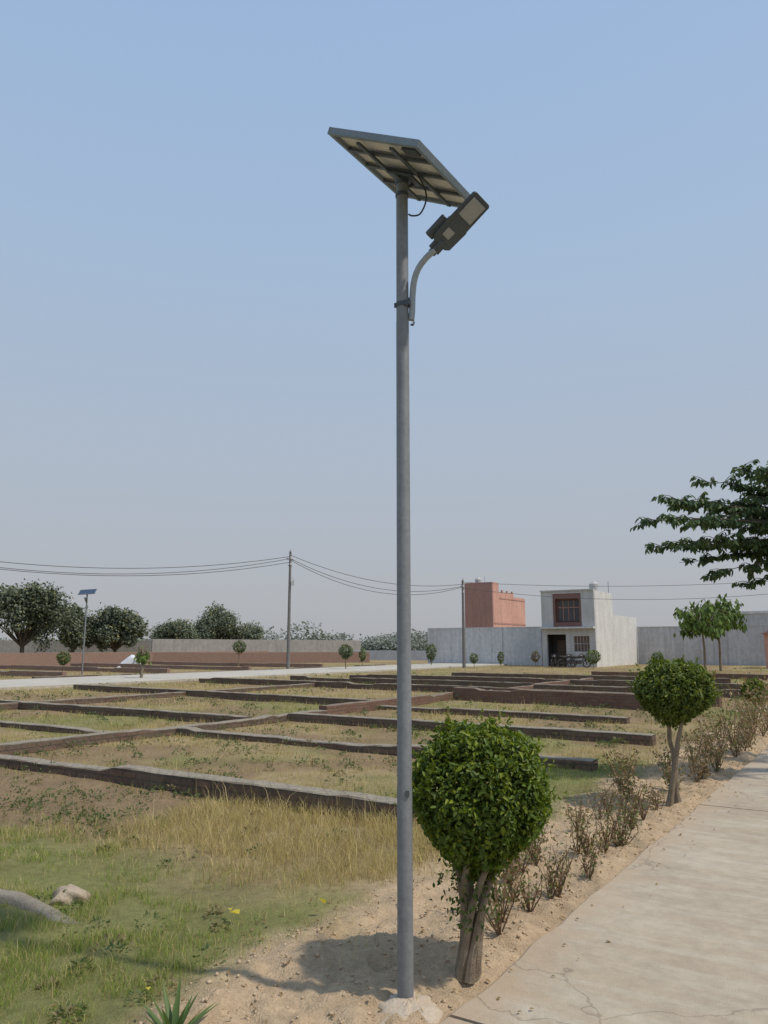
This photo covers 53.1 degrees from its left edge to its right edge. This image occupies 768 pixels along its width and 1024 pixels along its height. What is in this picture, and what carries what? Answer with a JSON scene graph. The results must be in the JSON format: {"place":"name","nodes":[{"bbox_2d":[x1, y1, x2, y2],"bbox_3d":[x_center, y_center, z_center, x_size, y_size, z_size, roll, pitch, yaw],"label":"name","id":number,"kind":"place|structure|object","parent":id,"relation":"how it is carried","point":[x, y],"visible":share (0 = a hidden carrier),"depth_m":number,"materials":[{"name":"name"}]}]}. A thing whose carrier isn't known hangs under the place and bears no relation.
{"place":"outdoors","nodes":[
{"label":"outdoors","id":0,"kind":"place"},
{"bbox_2d":[0,663,506,690],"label":"road","id":1,"kind":"structure","parent":0,"point":[9,684],"depth_m":40.16,"materials":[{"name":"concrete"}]},
{"bbox_2d":[0,649,767,1023],"bbox_3d":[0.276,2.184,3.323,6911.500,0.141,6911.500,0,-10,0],"label":"ground","id":2,"kind":"structure","parent":0,"point":[268,967],"depth_m":5.32,"materials":[{"name":"soil"}]},
{"bbox_2d":[0,670,66,676],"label":"brick plot wall","id":3,"kind":"structure","parent":2,"relation":"on","point":[28,673],"depth_m":41.28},
{"bbox_2d":[0,578,78,652],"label":"broadleaf tree","id":4,"kind":"object","parent":2,"relation":"on","point":[34,608],"visible":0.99,"depth_m":73.84,"materials":[{"name":"green plant"}]},
{"bbox_2d":[0,889,80,923],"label":"buried kerb","id":5,"kind":"structure","parent":2,"relation":"on","point":[27,902],"depth_m":4.70,"materials":[{"name":"concrete"}]},
{"bbox_2d":[0,720,110,733],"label":"brick plot wall","id":6,"kind":"structure","parent":2,"relation":"on","point":[47,727],"depth_m":14.73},
{"bbox_2d":[56,651,71,671],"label":"round topiary shrub","id":7,"kind":"object","parent":2,"relation":"on","point":[65,660],"visible":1,"depth_m":48.78,"materials":[{"name":"green plant"}]},
{"bbox_2d":[49,884,90,905],"bbox_3d":[-2.003,2.438,4.917,0.243,0.110,0.242,3,-10,-17],"label":"rock","id":8,"kind":"object","parent":2,"relation":"on","point":[73,892],"visible":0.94,"depth_m":4.85,"materials":[{"name":"stone"}]},
{"bbox_2d":[44,603,99,651],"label":"broadleaf tree","id":9,"kind":"object","parent":2,"relation":"on","point":[74,637],"visible":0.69,"depth_m":84.15,"materials":[{"name":"green plant"}]},
{"bbox_2d":[0,640,151,652],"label":"boundary wall","id":10,"kind":"structure","parent":2,"relation":"on","point":[9,646],"depth_m":88.69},
{"bbox_2d":[0,665,169,672],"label":"brick plot wall","id":11,"kind":"structure","parent":2,"relation":"on","point":[96,669],"depth_m":49.94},
{"bbox_2d":[78,589,96,674],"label":"solar street lamp","id":12,"kind":"object","parent":2,"relation":"on","point":[86,592],"visible":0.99,"depth_m":45.05,"materials":[{"name":"metal"}]},
{"bbox_2d":[84,602,150,651],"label":"broadleaf tree","id":13,"kind":"object","parent":2,"relation":"on","point":[118,627],"visible":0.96,"depth_m":84.97,"materials":[{"name":"green plant"}]},
{"bbox_2d":[0,700,251,722],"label":"brick plot wall","id":14,"kind":"structure","parent":2,"relation":"on","point":[139,712],"depth_m":17.84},
{"bbox_2d":[0,651,267,665],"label":"red brick wall","id":15,"kind":"structure","parent":2,"relation":"on","point":[45,659],"depth_m":63.41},
{"bbox_2d":[133,645,151,677],"bbox_3d":[-11.749,7.363,37.304,0.849,1.755,0.809,0,-10,0],"label":"young tree","id":16,"kind":"object","parent":2,"relation":"on","point":[143,656],"visible":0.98,"depth_m":37.23,"materials":[{"name":"green plant"}]},
{"bbox_2d":[0,683,314,710],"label":"brick plot wall","id":17,"kind":"structure","parent":2,"relation":"on","point":[15,705],"depth_m":23.26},
{"bbox_2d":[70,663,250,669],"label":"brick plot wall","id":18,"kind":"structure","parent":2,"relation":"on","point":[161,666],"depth_m":56.16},
{"bbox_2d":[0,710,326,755],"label":"brick plot wall","id":19,"kind":"structure","parent":2,"relation":"on","point":[29,746],"depth_m":13.02,"materials":[{"name":"brick"}]},
{"bbox_2d":[148,618,200,639],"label":"broadleaf tree","id":20,"kind":"object","parent":2,"relation":"on","point":[179,629],"visible":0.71,"depth_m":97.06,"materials":[{"name":"green plant"}]},
{"bbox_2d":[140,975,220,1023],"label":"spiky plant","id":21,"kind":"object","parent":2,"relation":"on","point":[168,1016],"visible":1,"depth_m":3.20,"materials":[{"name":"green plant"}]},
{"bbox_2d":[0,754,417,826],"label":"brick plot wall","id":22,"kind":"structure","parent":2,"relation":"on","point":[144,777],"depth_m":8.28,"materials":[{"name":"brick"}]},
{"bbox_2d":[32,664,385,678],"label":"brick plot wall","id":23,"kind":"structure","parent":2,"relation":"on","point":[182,672],"depth_m":44.37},
{"bbox_2d":[0,621,427,650],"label":"distant trees","id":24,"kind":"object","parent":2,"relation":"on","point":[388,643],"visible":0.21,"depth_m":212.51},
{"bbox_2d":[191,600,241,638],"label":"broadleaf tree","id":25,"kind":"object","parent":2,"relation":"on","point":[218,623],"visible":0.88,"depth_m":107.48,"materials":[{"name":"green plant"}]},
{"bbox_2d":[73,684,372,704],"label":"brick plot wall","id":26,"kind":"structure","parent":2,"relation":"on","point":[260,697],"depth_m":23.65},
{"bbox_2d":[149,661,323,666],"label":"brick plot wall","id":27,"kind":"structure","parent":2,"relation":"on","point":[240,664],"depth_m":62.68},
{"bbox_2d":[223,620,265,639],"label":"broadleaf tree","id":28,"kind":"object","parent":2,"relation":"on","point":[247,632],"visible":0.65,"depth_m":108.76,"materials":[{"name":"green plant"}]},
{"bbox_2d":[151,639,360,651],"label":"boundary wall","id":29,"kind":"structure","parent":2,"relation":"on","point":[179,645],"depth_m":86.45,"materials":[{"name":"concrete"}]},
{"bbox_2d":[153,652,369,662],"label":"red brick wall","id":30,"kind":"structure","parent":2,"relation":"on","point":[276,657],"depth_m":74.29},
{"bbox_2d":[286,549,293,668],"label":"utility pole","id":31,"kind":"object","parent":2,"relation":"on","point":[290,583],"visible":0.96,"depth_m":52.63,"materials":[{"name":"concrete"}]},
{"bbox_2d":[0,556,767,599],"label":"power lines","id":32,"kind":"object","parent":31,"relation":"attached to","point":[312,571],"visible":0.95,"depth_m":53.13,"materials":[{"name":"grey metal"}]},
{"bbox_2d":[199,677,491,692],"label":"brick plot wall","id":33,"kind":"structure","parent":2,"relation":"on","point":[352,685],"depth_m":29.89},
{"bbox_2d":[338,644,353,668],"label":"round topiary shrub","id":34,"kind":"object","parent":2,"relation":"on","point":[345,654],"visible":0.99,"depth_m":52.06,"materials":[{"name":"green plant"}]},
{"bbox_2d":[0,672,764,1023],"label":"weeds","id":35,"kind":"object","parent":2,"relation":"on","point":[100,814],"visible":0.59,"depth_m":9.14,"materials":[{"name":"green plant"}]},
{"bbox_2d":[0,661,767,1023],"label":"grass","id":36,"kind":"structure","parent":2,"relation":"on","point":[290,827],"depth_m":6.27,"materials":[{"name":"plant"}]},
{"bbox_2d":[177,727,597,770],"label":"brick plot wall","id":37,"kind":"structure","parent":2,"relation":"on","point":[587,764],"depth_m":12.10,"materials":[{"name":"brick"}]},
{"bbox_2d":[354,651,427,659],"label":"white wall","id":38,"kind":"structure","parent":2,"relation":"on","point":[392,655],"depth_m":91.46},
{"bbox_2d":[327,127,488,998],"bbox_3d":[0.204,0.199,3.771,0.730,4.507,0.760,-5,-11,27],"label":"solar street lamp","id":39,"kind":"object","parent":2,"relation":"on","point":[403,169],"visible":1,"depth_m":3.89,"materials":[{"name":"metal"}]},
{"bbox_2d":[459,197,484,224],"bbox_3d":[0.449,-1.535,3.922,0.113,0.096,0.079,-7,-12,33],"label":"led window","id":40,"kind":"structure","parent":39,"relation":"in","point":[474,208],"depth_m":3.92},
{"bbox_2d":[50,734,767,1023],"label":"fallen leaves","id":41,"kind":"object","parent":2,"relation":"on","point":[236,911],"visible":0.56,"depth_m":4.46,"materials":[{"name":"plant"}]},
{"bbox_2d":[378,992,442,1023],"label":"concrete footing","id":42,"kind":"object","parent":2,"relation":"on","point":[432,1013],"visible":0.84,"depth_m":3.38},
{"bbox_2d":[290,675,533,687],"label":"brick plot wall","id":43,"kind":"structure","parent":2,"relation":"on","point":[439,682],"depth_m":31.62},
{"bbox_2d":[138,719,767,1023],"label":"soil clods","id":44,"kind":"object","parent":2,"relation":"on","point":[317,954],"visible":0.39,"depth_m":4.28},
{"bbox_2d":[319,678,592,714],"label":"brick plot wall","id":45,"kind":"structure","parent":2,"relation":"on","point":[359,706],"depth_m":20.09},
{"bbox_2d":[461,578,465,667],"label":"utility pole","id":46,"kind":"object","parent":2,"relation":"on","point":[463,641],"visible":0.93,"depth_m":58.24,"materials":[{"name":"concrete"}]},
{"bbox_2d":[288,712,655,745],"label":"brick plot wall","id":47,"kind":"structure","parent":2,"relation":"on","point":[645,739],"depth_m":13.70,"materials":[{"name":"brick"}]},
{"bbox_2d":[464,582,493,627],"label":"front wall","id":48,"kind":"structure","parent":2,"relation":"on","point":[479,607],"depth_m":80.23,"materials":[{"name":"paint"}]},
{"bbox_2d":[394,706,566,983],"bbox_3d":[0.467,1.642,3.881,0.845,1.296,0.819,0,-10,0],"label":"round topiary shrub","id":49,"kind":"object","parent":2,"relation":"on","point":[514,817],"visible":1,"depth_m":3.70,"materials":[{"name":"green plant"}]},
{"bbox_2d":[431,627,542,665],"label":"white boundary wall","id":50,"kind":"structure","parent":2,"relation":"on","point":[520,645],"depth_m":68.05,"materials":[{"name":"concrete"}]},
{"bbox_2d":[428,628,542,665],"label":"pilasters","id":51,"kind":"object","parent":50,"relation":"attached to","point":[501,642],"visible":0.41,"depth_m":67.27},
{"bbox_2d":[379,705,629,723],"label":"brick plot wall","id":52,"kind":"structure","parent":2,"relation":"on","point":[543,715],"depth_m":17.45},
{"bbox_2d":[487,852,530,921],"bbox_3d":[0.674,2.149,4.487,0.388,0.460,0.313,0,-10,0],"label":"dry shrub","id":53,"kind":"object","parent":2,"relation":"on","point":[504,912],"visible":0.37,"depth_m":4.45,"materials":[{"name":"brown plant"}]},
{"bbox_2d":[493,582,525,626],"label":"side wall","id":54,"kind":"structure","parent":2,"relation":"on","point":[509,611],"depth_m":82.41,"materials":[{"name":"paint"}]},
{"bbox_2d":[485,861,533,934],"bbox_3d":[0.653,2.123,4.303,0.318,0.481,0.341,-5,-11,28],"label":"dry shrub","id":55,"kind":"object","parent":2,"relation":"on","point":[498,925],"visible":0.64,"depth_m":4.26,"materials":[{"name":"brown plant"}]},
{"bbox_2d":[500,868,527,901],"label":"dry shrub","id":56,"kind":"object","parent":2,"relation":"on","point":[511,890],"visible":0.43,"depth_m":4.82,"materials":[{"name":"brown plant"}]},
{"bbox_2d":[511,834,541,873],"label":"dry shrub","id":57,"kind":"object","parent":2,"relation":"on","point":[523,865],"visible":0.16,"depth_m":5.41,"materials":[{"name":"brown plant"}]},
{"bbox_2d":[509,864,551,911],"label":"dry shrub","id":58,"kind":"object","parent":2,"relation":"on","point":[528,898],"visible":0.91,"depth_m":4.66,"materials":[{"name":"brown plant"}]},
{"bbox_2d":[523,830,554,865],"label":"dry shrub","id":59,"kind":"object","parent":2,"relation":"on","point":[537,860],"visible":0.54,"depth_m":5.65,"materials":[{"name":"brown plant"}]},
{"bbox_2d":[529,852,569,898],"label":"dry shrub","id":60,"kind":"object","parent":2,"relation":"on","point":[550,889],"visible":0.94,"depth_m":4.91,"materials":[{"name":"brown plant"}]},
{"bbox_2d":[548,634,565,665],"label":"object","id":61,"kind":"object","parent":2,"relation":"on","point":[552,644],"visible":0.29,"depth_m":63.32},
{"bbox_2d":[557,640,566,665],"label":"porch door","id":62,"kind":"structure","parent":61,"relation":"attached to","point":[561,647],"depth_m":63.02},
{"bbox_2d":[349,674,767,690],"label":"brick plot wall","id":63,"kind":"structure","parent":2,"relation":"on","point":[620,683],"depth_m":32.67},
{"bbox_2d":[533,831,592,897],"bbox_3d":[1.152,2.317,5.030,0.312,0.443,0.386,-7,-12,35],"label":"dry shrub","id":64,"kind":"object","parent":2,"relation":"on","point":[563,881],"visible":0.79,"depth_m":5.03,"materials":[{"name":"brown plant"}]},
{"bbox_2d":[453,687,679,710],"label":"brick plot wall","id":65,"kind":"structure","parent":2,"relation":"on","point":[629,701],"depth_m":21.00,"materials":[{"name":"brick"}]},
{"bbox_2d":[541,590,597,666],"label":"front wall","id":66,"kind":"structure","parent":2,"relation":"on","point":[588,614],"depth_m":61.17,"materials":[{"name":"white paint"}]},
{"bbox_2d":[553,593,581,622],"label":"maroon surround","id":67,"kind":"object","parent":66,"relation":"attached to","point":[570,596],"visible":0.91,"depth_m":62.22,"materials":[{"name":"paint"}]},
{"bbox_2d":[558,600,579,620],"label":"balcony windows","id":68,"kind":"structure","parent":67,"relation":"attached to","point":[571,610],"depth_m":62.02,"materials":[{"name":"black glass"}]},
{"bbox_2d":[574,636,589,651],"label":"window ground","id":69,"kind":"structure","parent":66,"relation":"on","point":[582,645],"depth_m":60.80,"materials":[{"name":"white paint"}]},
{"bbox_2d":[563,796,591,830],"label":"dry shrub","id":70,"kind":"object","parent":2,"relation":"on","point":[580,808],"visible":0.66,"depth_m":6.65,"materials":[{"name":"brown plant"}]},
{"bbox_2d":[564,797,599,853],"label":"dry shrub","id":71,"kind":"object","parent":2,"relation":"on","point":[577,837],"visible":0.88,"depth_m":5.82,"materials":[{"name":"brown plant"}]},
{"bbox_2d":[575,825,602,855],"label":"dry shrub","id":72,"kind":"object","parent":2,"relation":"on","point":[587,841],"visible":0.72,"depth_m":5.87,"materials":[{"name":"brown plant"}]},
{"bbox_2d":[578,844,603,878],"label":"dry shrub","id":73,"kind":"object","parent":2,"relation":"on","point":[587,867],"visible":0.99,"depth_m":5.35,"materials":[{"name":"brown plant"}]},
{"bbox_2d":[452,672,730,682],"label":"brick plot wall","id":74,"kind":"structure","parent":2,"relation":"on","point":[613,677],"depth_m":37.05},
{"bbox_2d":[585,649,600,668],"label":"round topiary shrub","id":75,"kind":"object","parent":2,"relation":"on","point":[593,661],"visible":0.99,"depth_m":55.35,"materials":[{"name":"green plant"}]},
{"bbox_2d":[576,776,622,819],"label":"dry shrub","id":76,"kind":"object","parent":2,"relation":"on","point":[600,801],"visible":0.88,"depth_m":7.11,"materials":[{"name":"brown plant"}]},
{"bbox_2d":[439,746,767,1023],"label":"footpath","id":77,"kind":"structure","parent":2,"relation":"on","point":[686,936],"depth_m":4.12,"materials":[{"name":"concrete"}]},
{"bbox_2d":[589,823,621,852],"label":"dry shrub","id":78,"kind":"object","parent":2,"relation":"on","point":[605,837],"visible":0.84,"depth_m":5.92,"materials":[{"name":"brown plant"}]},
{"bbox_2d":[492,687,721,706],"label":"brick plot wall","id":79,"kind":"structure","parent":2,"relation":"on","point":[718,701],"depth_m":23.69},
{"bbox_2d":[586,790,629,849],"bbox_3d":[1.797,2.486,6.172,0.343,0.478,0.310,-3,-10,18],"label":"dry shrub","id":80,"kind":"object","parent":2,"relation":"on","point":[617,820],"visible":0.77,"depth_m":6.16,"materials":[{"name":"brown plant"}]},
{"bbox_2d":[594,590,638,666],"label":"side wall","id":81,"kind":"structure","parent":2,"relation":"on","point":[616,635],"depth_m":64.12,"materials":[{"name":"white paint"}]},
{"bbox_2d":[594,741,639,790],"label":"dry shrub","id":82,"kind":"object","parent":2,"relation":"on","point":[615,766],"visible":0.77,"depth_m":8.50,"materials":[{"name":"brown plant"}]},
{"bbox_2d":[597,810,637,846],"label":"dry shrub","id":83,"kind":"object","parent":2,"relation":"on","point":[617,843],"visible":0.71,"depth_m":6.29,"materials":[{"name":"brown plant"}]},
{"bbox_2d":[601,793,640,846],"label":"dry shrub","id":84,"kind":"object","parent":2,"relation":"on","point":[624,843],"visible":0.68,"depth_m":6.30,"materials":[{"name":"brown plant"}]},
{"bbox_2d":[610,768,636,799],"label":"dry shrub","id":85,"kind":"object","parent":2,"relation":"on","point":[623,788],"visible":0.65,"depth_m":8.04,"materials":[{"name":"brown plant"}]},
{"bbox_2d":[609,743,643,780],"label":"dry shrub","id":86,"kind":"object","parent":2,"relation":"on","point":[623,759],"visible":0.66,"depth_m":9.06,"materials":[{"name":"brown plant"}]},
{"bbox_2d":[624,780,660,819],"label":"dry shrub","id":87,"kind":"object","parent":2,"relation":"on","point":[642,814],"visible":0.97,"depth_m":7.00,"materials":[{"name":"brown plant"}]},
{"bbox_2d":[534,684,755,697],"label":"brick plot wall","id":88,"kind":"structure","parent":2,"relation":"on","point":[593,688],"depth_m":26.81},
{"bbox_2d":[644,786,665,810],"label":"dry shrub","id":89,"kind":"object","parent":2,"relation":"on","point":[657,801],"visible":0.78,"depth_m":7.57,"materials":[{"name":"brown plant"}]},
{"bbox_2d":[652,739,680,770],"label":"dry shrub","id":90,"kind":"object","parent":2,"relation":"on","point":[668,762],"visible":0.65,"depth_m":9.71,"materials":[{"name":"brown plant"}]},
{"bbox_2d":[658,755,687,789],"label":"dry shrub","id":91,"kind":"object","parent":2,"relation":"on","point":[665,771],"visible":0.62,"depth_m":8.51,"materials":[{"name":"brown plant"}]},
{"bbox_2d":[625,655,722,806],"bbox_3d":[2.973,2.232,7.878,0.901,1.527,0.926,0,-10,0],"label":"round topiary shrub","id":92,"kind":"object","parent":2,"relation":"on","point":[664,699],"visible":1,"depth_m":7.73,"materials":[{"name":"green plant"}]},
{"bbox_2d":[591,671,767,679],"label":"brick plot wall","id":93,"kind":"structure","parent":2,"relation":"on","point":[736,676],"depth_m":38.52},
{"bbox_2d":[681,722,708,761],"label":"dry shrub","id":94,"kind":"object","parent":2,"relation":"on","point":[689,748],"visible":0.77,"depth_m":10.43,"materials":[{"name":"brown plant"}]},
{"bbox_2d":[630,459,767,590],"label":"overhanging tree","id":95,"kind":"object","parent":2,"relation":"on","point":[753,513],"visible":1,"depth_m":9.69,"materials":[{"name":"green plant"}]},
{"bbox_2d":[680,740,718,781],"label":"dry shrub","id":96,"kind":"object","parent":2,"relation":"on","point":[698,767],"visible":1,"depth_m":9.12,"materials":[{"name":"brown plant"}]},
{"bbox_2d":[687,753,714,778],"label":"dry shrub","id":97,"kind":"object","parent":2,"relation":"on","point":[703,773],"visible":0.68,"depth_m":9.27,"materials":[{"name":"brown plant"}]},
{"bbox_2d":[641,626,767,665],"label":"white boundary wall","id":98,"kind":"structure","parent":2,"relation":"on","point":[747,648],"depth_m":66.76,"materials":[{"name":"concrete"}]},
{"bbox_2d":[637,627,727,664],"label":"pilasters","id":99,"kind":"object","parent":98,"relation":"attached to","point":[681,647],"visible":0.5,"depth_m":68.05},
{"bbox_2d":[673,601,741,670],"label":"young tree","id":100,"kind":"object","parent":2,"relation":"on","point":[713,629],"visible":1,"depth_m":48.41,"materials":[{"name":"green plant"}]},
{"bbox_2d":[684,593,746,670],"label":"young tree","id":101,"kind":"object","parent":2,"relation":"on","point":[726,605],"visible":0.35,"depth_m":50.47,"materials":[{"name":"green plant"}]},
{"bbox_2d":[703,743,732,771],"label":"dry shrub","id":102,"kind":"object","parent":2,"relation":"on","point":[717,763],"visible":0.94,"depth_m":9.79,"materials":[{"name":"brown plant"}]},
{"bbox_2d":[688,687,758,757],"bbox_3d":[4.649,2.977,10.727,0.864,1.047,1.013,5,-11,-27],"label":"dry shrub","id":103,"kind":"object","parent":2,"relation":"on","point":[710,737],"visible":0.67,"depth_m":10.71,"materials":[{"name":"brown plant"}]},
{"bbox_2d":[698,651,761,744],"bbox_3d":[5.652,3.055,12.613,0.928,1.509,0.976,0,-10,0],"label":"dry shrub","id":104,"kind":"object","parent":2,"relation":"on","point":[736,705],"visible":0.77,"depth_m":12.46,"materials":[{"name":"brown plant"}]},
{"bbox_2d":[720,733,746,756],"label":"dry shrub","id":105,"kind":"object","parent":2,"relation":"on","point":[736,751],"visible":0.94,"depth_m":10.97,"materials":[{"name":"brown plant"}]},
{"bbox_2d":[722,668,766,733],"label":"dry shrub","id":106,"kind":"object","parent":2,"relation":"on","point":[746,705],"visible":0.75,"depth_m":13.76,"materials":[{"name":"brown plant"}]},
{"bbox_2d":[735,672,767,712],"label":"dry shrub","id":107,"kind":"object","parent":2,"relation":"on","point":[755,695],"visible":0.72,"depth_m":18.09,"materials":[{"name":"green plant"}]},
{"bbox_2d":[736,613,767,624],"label":"walls","id":108,"kind":"structure","parent":2,"relation":"on","point":[757,619],"depth_m":74.94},
{"bbox_2d":[740,678,767,710],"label":"round topiary shrub","id":109,"kind":"object","parent":2,"relation":"on","point":[759,683],"visible":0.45,"depth_m":19.03,"materials":[{"name":"green plant"}]},
{"bbox_2d":[0,0,767,643],"label":"sky","id":110,"kind":"structure","parent":0,"point":[198,280],"materials":[{"name":"blue"}]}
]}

